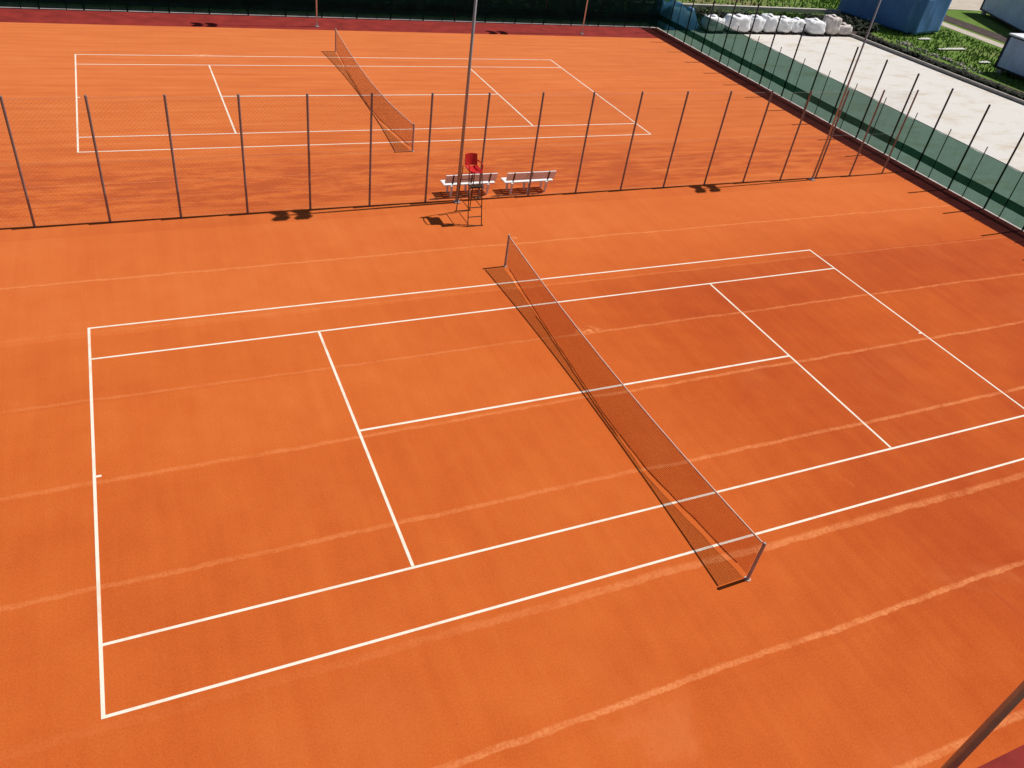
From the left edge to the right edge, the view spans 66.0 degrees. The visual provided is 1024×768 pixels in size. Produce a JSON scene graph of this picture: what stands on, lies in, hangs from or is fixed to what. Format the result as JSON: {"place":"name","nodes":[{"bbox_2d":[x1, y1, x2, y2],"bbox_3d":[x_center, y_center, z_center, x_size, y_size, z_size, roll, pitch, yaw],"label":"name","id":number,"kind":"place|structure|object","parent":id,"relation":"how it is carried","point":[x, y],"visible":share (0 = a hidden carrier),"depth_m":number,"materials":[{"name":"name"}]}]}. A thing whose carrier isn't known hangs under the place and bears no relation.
{"place":"outdoors","nodes":[
{"label":"outdoors","id":0,"kind":"place"},
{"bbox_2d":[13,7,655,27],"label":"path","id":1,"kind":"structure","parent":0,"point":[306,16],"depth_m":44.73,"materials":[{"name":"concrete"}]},
{"bbox_2d":[0,22,1023,767],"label":"clay court","id":2,"kind":"object","parent":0,"point":[886,632],"visible":1,"depth_m":19.05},
{"bbox_2d":[75,54,651,152],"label":"court markings","id":3,"kind":"object","parent":2,"relation":"on","point":[221,96],"visible":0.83,"depth_m":34.87,"materials":[{"name":"white paint"}]},
{"bbox_2d":[334,28,414,151],"bbox_3d":[-6.584,-13.543,35.469,0.514,1.120,12.980,-9,41,-23],"label":"tennis net","id":4,"kind":"object","parent":2,"relation":"on","point":[394,123],"visible":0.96,"depth_m":34.14,"materials":[{"name":"black fabric"}]},
{"bbox_2d":[0,90,918,226],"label":"wire fence","id":5,"kind":"object","parent":2,"relation":"on","point":[308,135],"visible":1,"depth_m":26.77,"materials":[{"name":"black metal"}]},
{"bbox_2d":[453,0,476,203],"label":"floodlight mast","id":6,"kind":"object","parent":2,"relation":"on","point":[466,100],"visible":0.88,"depth_m":26.11,"materials":[{"name":"metal"}]},
{"bbox_2d":[454,153,482,226],"bbox_3d":[-1.365,-6.616,26.739,0.620,2.213,1.195,-9,41,-23],"label":"umpire chair","id":7,"kind":"object","parent":2,"relation":"on","point":[471,159],"visible":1,"depth_m":26.45,"materials":[{"name":"red paint"}]},
{"bbox_2d":[440,173,497,196],"bbox_3d":[-1.579,-7.329,28.702,1.980,0.891,0.624,-9,41,-23],"label":"park bench","id":8,"kind":"object","parent":2,"relation":"on","point":[451,180],"visible":0.82,"depth_m":28.49,"materials":[{"name":"white paint"}]},
{"bbox_2d":[501,171,555,193],"bbox_3d":[0.593,-7.643,29.572,1.980,0.891,0.624,-9,41,-23],"label":"park bench","id":9,"kind":"object","parent":2,"relation":"on","point":[536,176],"visible":0.92,"depth_m":29.34,"materials":[{"name":"white paint"}]},
{"bbox_2d":[87,250,1023,719],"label":"court markings","id":10,"kind":"object","parent":2,"relation":"on","point":[101,644],"visible":0.97,"depth_m":17.56,"materials":[{"name":"white paint"}]},
{"bbox_2d":[503,234,765,581],"bbox_3d":[2.200,-0.283,20.213,0.514,1.120,12.980,-9,41,-23],"label":"tennis net","id":11,"kind":"object","parent":2,"relation":"on","point":[747,578],"visible":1,"depth_m":18.73,"materials":[{"name":"black fabric"}]},
{"bbox_2d":[808,0,880,180],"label":"floodlight mast","id":12,"kind":"object","parent":2,"relation":"on","point":[834,120],"visible":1,"depth_m":32.41,"materials":[{"name":"metal"}]},
{"bbox_2d":[0,8,1023,767],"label":"red border pavement","id":13,"kind":"structure","parent":0,"point":[1012,758],"depth_m":42.02,"materials":[{"name":"red"}]},
{"bbox_2d":[315,0,318,26],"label":"floodlight mast","id":14,"kind":"object","parent":13,"relation":"on","point":[316,16],"visible":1,"depth_m":43.07,"materials":[{"name":"metal"}]},
{"bbox_2d":[579,0,587,34],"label":"floodlight mast","id":15,"kind":"object","parent":13,"relation":"on","point":[581,33],"visible":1,"depth_m":49.18,"materials":[{"name":"metal"}]},
{"bbox_2d":[941,680,1023,767],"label":"floodlight mast","id":16,"kind":"object","parent":13,"relation":"on","point":[987,727],"depth_m":11.95,"materials":[{"name":"metal"}]},
{"bbox_2d":[676,0,840,8],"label":"grass","id":17,"kind":"structure","parent":0,"point":[754,4],"depth_m":66.42,"materials":[{"name":"green plant"}]},
{"bbox_2d":[677,0,1023,91],"bbox_3d":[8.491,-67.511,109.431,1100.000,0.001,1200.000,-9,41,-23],"label":"ground","id":18,"kind":"structure","parent":0,"point":[986,21],"depth_m":64.68,"materials":[{"name":"green plant"}]},
{"bbox_2d":[0,7,654,27],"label":"fence kerb","id":19,"kind":"structure","parent":18,"relation":"on","point":[310,17],"depth_m":44.45,"materials":[{"name":"concrete"}]},
{"bbox_2d":[0,0,662,27],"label":"netted fence","id":20,"kind":"object","parent":19,"relation":"on","point":[640,13],"visible":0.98,"depth_m":46.81,"materials":[{"name":"green"}]},
{"bbox_2d":[682,3,848,14],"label":"grass kerb","id":21,"kind":"structure","parent":18,"relation":"on","point":[780,9],"depth_m":63.27,"materials":[{"name":"concrete"}]},
{"bbox_2d":[656,27,1023,231],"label":"fence kerb","id":22,"kind":"structure","parent":18,"relation":"on","point":[857,138],"depth_m":39.61,"materials":[{"name":"concrete"}]},
{"bbox_2d":[657,0,1023,230],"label":"netted fence","id":23,"kind":"object","parent":22,"relation":"on","point":[986,182],"visible":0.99,"depth_m":39.52,"materials":[{"name":"green fabric"}]},
{"bbox_2d":[838,0,951,35],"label":"covered cabin","id":24,"kind":"object","parent":18,"relation":"on","point":[910,17],"visible":0.98,"depth_m":63.42,"materials":[{"name":"metal"}]},
{"bbox_2d":[850,34,1023,104],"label":"yard kerb","id":25,"kind":"structure","parent":18,"relation":"on","point":[969,81],"depth_m":54.36,"materials":[{"name":"concrete"}]},
{"bbox_2d":[896,40,982,73],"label":"undergrowth","id":26,"kind":"object","parent":18,"relation":"on","point":[906,43],"visible":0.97,"depth_m":57.96,"materials":[{"name":"green plant"}]},
{"bbox_2d":[937,48,966,49],"bbox_3d":[33.913,-25.867,60.886,3.200,0.075,0.314,-11,42,-25],"label":"board","id":27,"kind":"object","parent":18,"relation":"on","point":[952,49],"visible":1,"depth_m":60.80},
{"bbox_2d":[979,0,1023,32],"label":"site cabin","id":28,"kind":"object","parent":18,"relation":"on","point":[1010,13],"visible":1,"depth_m":71.88,"materials":[{"name":"blue metal"}]},
{"bbox_2d":[994,33,1023,78],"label":"site cabin","id":29,"kind":"object","parent":18,"relation":"on","point":[1010,59],"visible":1,"depth_m":55.35,"materials":[{"name":"blue metal"}]},
{"bbox_2d":[730,33,1023,171],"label":"yard pavement","id":30,"kind":"structure","parent":0,"point":[1000,132],"depth_m":49.71,"materials":[{"name":"beige concrete"}]},
{"bbox_2d":[706,14,724,23],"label":"bulk bag","id":31,"kind":"object","parent":30,"relation":"on","point":[716,17],"visible":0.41,"depth_m":54.27,"materials":[{"name":"white fabric"}]},
{"bbox_2d":[724,13,750,31],"bbox_3d":[15.867,-25.523,55.550,1.908,1.069,1.282,-9,41,-23],"label":"bulk bag","id":32,"kind":"object","parent":30,"relation":"on","point":[742,21],"visible":0.88,"depth_m":55.15,"materials":[{"name":"white fabric"}]},
{"bbox_2d":[748,14,765,31],"bbox_3d":[17.313,-25.766,56.196,1.153,1.040,1.144,-14,43,-27],"label":"bulk bag","id":33,"kind":"object","parent":30,"relation":"on","point":[759,23],"visible":0.72,"depth_m":55.88,"materials":[{"name":"white fabric"}]},
{"bbox_2d":[761,13,778,31],"bbox_3d":[18.438,-26.018,56.677,1.257,1.143,1.146,-9,41,-23],"label":"bulk bag","id":34,"kind":"object","parent":30,"relation":"on","point":[770,24],"visible":0.82,"depth_m":56.31,"materials":[{"name":"white fabric"}]},
{"bbox_2d":[777,15,793,32],"bbox_3d":[19.629,-26.192,57.252,1.307,1.025,1.163,-6,40,-19],"label":"bulk bag","id":35,"kind":"object","parent":30,"relation":"on","point":[785,24],"visible":0.77,"depth_m":56.92,"materials":[{"name":"white fabric"}]},
{"bbox_2d":[789,17,805,32],"bbox_3d":[20.767,-26.377,57.802,1.223,0.944,1.173,-9,41,-23],"label":"bulk bag","id":36,"kind":"object","parent":30,"relation":"on","point":[798,25],"visible":0.71,"depth_m":57.44,"materials":[{"name":"white fabric"}]},
{"bbox_2d":[803,32,824,36],"bbox_3d":[22.250,-26.017,58.550,1.519,0.135,1.100,-9,41,-23],"label":"pallet","id":37,"kind":"object","parent":30,"relation":"on","point":[808,34],"visible":0.53,"depth_m":58.20,"materials":[{"name":"wood"}]},
{"bbox_2d":[804,18,825,33],"bbox_3d":[22.334,-26.470,58.194,1.682,1.018,1.184,-9,41,-23],"label":"bulk bag","id":38,"kind":"object","parent":37,"relation":"on","point":[815,26],"visible":0.95,"depth_m":57.82,"materials":[{"name":"white fabric"}]},
{"bbox_2d":[822,14,841,34],"bbox_3d":[23.806,-26.884,58.819,1.216,1.291,1.173,-9,41,-23],"label":"bulk bag","id":39,"kind":"object","parent":30,"relation":"on","point":[833,23],"visible":0.91,"depth_m":58.45,"materials":[{"name":"fabric"}]},
{"bbox_2d":[817,15,1023,105],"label":"soil ground","id":40,"kind":"structure","parent":0,"point":[856,31],"depth_m":55.40,"materials":[{"name":"soil"}]},
{"bbox_2d":[762,11,806,19],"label":"grass","id":41,"kind":"structure","parent":40,"relation":"on","point":[790,15],"depth_m":61.74,"materials":[{"name":"green plant"}]},
{"bbox_2d":[694,1,879,31],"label":"undergrowth","id":42,"kind":"object","parent":40,"relation":"on","point":[855,23],"visible":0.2,"depth_m":62.17,"materials":[{"name":"green plant"}]},
{"bbox_2d":[855,30,1023,99],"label":"undergrowth","id":43,"kind":"object","parent":40,"relation":"on","point":[919,56],"visible":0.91,"depth_m":55.46,"materials":[{"name":"green plant"}]},
{"bbox_2d":[948,0,983,10],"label":"concrete pavement","id":44,"kind":"structure","parent":0,"point":[966,4],"depth_m":79.35,"materials":[{"name":"beige concrete"}]},
{"bbox_2d":[941,22,1003,47],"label":"gravel path","id":45,"kind":"structure","parent":0,"point":[992,42],"depth_m":66.98,"materials":[{"name":"beige gravel"}]},
{"bbox_2d":[943,15,1007,42],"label":"dirt track ground","id":46,"kind":"structure","parent":0,"point":[980,30],"depth_m":69.47,"materials":[{"name":"soil"}]},
{"bbox_3d":[24.832,-26.505,59.732,1.274,0.135,1.000,-9,41,-23],"label":"pallet","id":47,"kind":"object","parent":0,"visible":0},
{"bbox_2d":[837,22,852,34],"bbox_3d":[24.885,-26.857,59.452,1.447,0.759,1.061,-9,41,-23],"label":"bulk bag","id":48,"kind":"object","parent":47,"relation":"on","point":[845,29],"visible":0.74,"depth_m":59.16,"materials":[{"name":"fabric"}]}
]}

